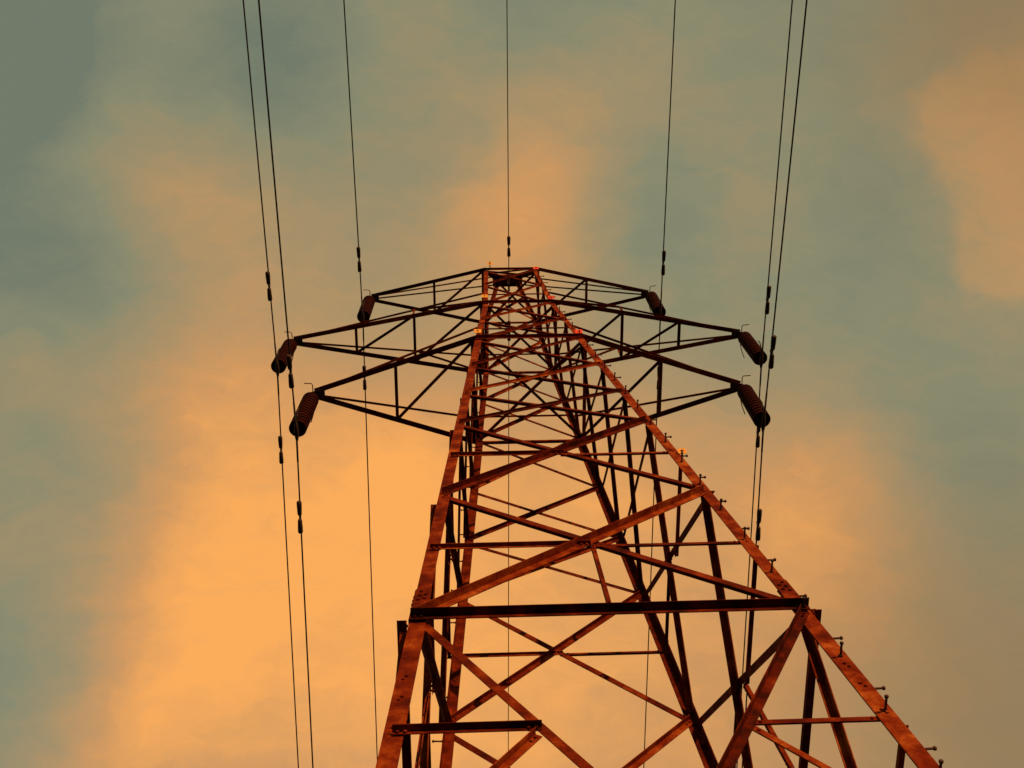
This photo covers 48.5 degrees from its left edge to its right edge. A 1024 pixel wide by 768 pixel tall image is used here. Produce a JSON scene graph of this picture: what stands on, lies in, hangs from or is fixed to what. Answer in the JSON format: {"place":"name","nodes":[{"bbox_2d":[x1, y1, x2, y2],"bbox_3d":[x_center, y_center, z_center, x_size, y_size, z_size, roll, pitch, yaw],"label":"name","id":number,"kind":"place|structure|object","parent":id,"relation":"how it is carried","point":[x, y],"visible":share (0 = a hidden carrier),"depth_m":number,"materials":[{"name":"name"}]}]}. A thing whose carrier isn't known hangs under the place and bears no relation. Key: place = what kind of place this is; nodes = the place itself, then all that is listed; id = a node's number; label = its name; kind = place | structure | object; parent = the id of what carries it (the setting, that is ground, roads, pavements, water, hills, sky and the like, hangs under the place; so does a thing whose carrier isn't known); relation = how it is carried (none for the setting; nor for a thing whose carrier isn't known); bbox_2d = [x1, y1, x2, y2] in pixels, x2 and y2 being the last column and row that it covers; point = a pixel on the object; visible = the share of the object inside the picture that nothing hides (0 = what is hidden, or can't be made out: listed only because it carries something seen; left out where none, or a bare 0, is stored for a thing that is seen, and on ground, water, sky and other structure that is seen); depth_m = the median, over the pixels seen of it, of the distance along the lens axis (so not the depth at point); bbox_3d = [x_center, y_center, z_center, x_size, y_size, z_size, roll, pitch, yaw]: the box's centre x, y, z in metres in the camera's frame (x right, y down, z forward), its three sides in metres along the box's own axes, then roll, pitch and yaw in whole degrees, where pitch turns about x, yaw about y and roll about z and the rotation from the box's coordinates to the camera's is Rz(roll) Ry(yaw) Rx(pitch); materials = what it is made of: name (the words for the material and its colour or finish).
{"place":"outdoors","nodes":[
{"label":"outdoors","id":0,"kind":"place"},
{"bbox_2d":[0,0,1023,767],"label":"sky","id":1,"kind":"structure","parent":0,"point":[145,615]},
{"label":"ground","id":2,"kind":"structure","parent":0,"visible":0},
{"bbox_2d":[293,262,943,767],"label":"transmission tower","id":3,"kind":"structure","parent":2,"relation":"on","point":[421,632],"depth_m":12.74,"materials":[{"name":"orange metal"}]},
{"bbox_2d":[271,331,296,375],"bbox_3d":[-4.310,-0.502,21.597,0.291,1.890,0.785,-1,-72,-2],"label":"insulator string","id":4,"kind":"object","parent":3,"relation":"hanging from","point":[281,365],"visible":0.79,"depth_m":21.02,"materials":[{"name":"brown ceramic"}]},
{"bbox_2d":[242,0,298,767],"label":"power line","id":5,"kind":"object","parent":4,"relation":"hanging from","point":[269,296],"visible":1,"depth_m":20.60,"materials":[{"name":"metal"}]},
{"bbox_2d":[289,383,318,438],"bbox_3d":[-3.350,0.514,18.414,0.302,1.890,0.785,-1,-72,-2],"label":"insulator string","id":6,"kind":"object","parent":3,"relation":"hanging from","point":[307,406],"visible":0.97,"depth_m":18.04,"materials":[{"name":"brown ceramic"}]},
{"bbox_2d":[258,0,313,767],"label":"power line","id":7,"kind":"object","parent":6,"relation":"hanging from","point":[291,386],"visible":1,"depth_m":17.06,"materials":[{"name":"metal"}]},
{"bbox_2d":[357,290,374,321],"bbox_3d":[-3.204,-1.616,25.061,0.291,1.890,0.785,-1,-72,-2],"label":"insulator string","id":8,"kind":"object","parent":3,"relation":"hanging from","point":[368,302],"visible":0.94,"depth_m":24.49,"materials":[{"name":"brown ceramic"}]},
{"bbox_2d":[343,0,377,758],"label":"power line","id":9,"kind":"object","parent":8,"relation":"hanging from","point":[360,270],"visible":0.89,"depth_m":24.33,"materials":[{"name":"metal"}]},
{"bbox_2d":[506,0,510,750],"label":"earth wire","id":10,"kind":"object","parent":3,"relation":"attached to","point":[508,251],"visible":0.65,"depth_m":26.69,"materials":[{"name":"metal"}]},
{"bbox_2d":[645,285,665,315],"bbox_3d":[3.170,-1.733,25.337,0.329,1.889,0.750,9,-73,-6],"label":"insulator string","id":11,"kind":"object","parent":3,"relation":"hanging from","point":[652,299],"visible":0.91,"depth_m":24.96,"materials":[{"name":"brown ceramic"}]},
{"bbox_2d":[643,0,675,767],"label":"power line","id":12,"kind":"object","parent":11,"relation":"hanging from","point":[663,261],"visible":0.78,"depth_m":23.97,"materials":[{"name":"metal"}]},
{"bbox_2d":[738,324,766,365],"bbox_3d":[4.610,-0.664,21.982,0.329,1.889,0.750,9,-73,-6],"label":"insulator string","id":13,"kind":"object","parent":3,"relation":"hanging from","point":[750,345],"visible":0.98,"depth_m":21.61,"materials":[{"name":"brown ceramic"}]},
{"bbox_2d":[736,0,792,767],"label":"power line","id":14,"kind":"object","parent":13,"relation":"hanging from","point":[767,307],"visible":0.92,"depth_m":20.58,"materials":[{"name":"metal"}]},
{"bbox_2d":[737,375,770,429],"bbox_3d":[3.942,0.381,18.729,0.352,1.888,0.747,8,-73,-5],"label":"insulator string","id":15,"kind":"object","parent":3,"relation":"hanging from","point":[751,402],"visible":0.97,"depth_m":18.36,"materials":[{"name":"brown ceramic"}]},
{"bbox_2d":[742,0,807,767],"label":"power line","id":16,"kind":"object","parent":15,"relation":"hanging from","point":[770,366],"visible":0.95,"depth_m":17.18,"materials":[{"name":"metal"}]}
]}

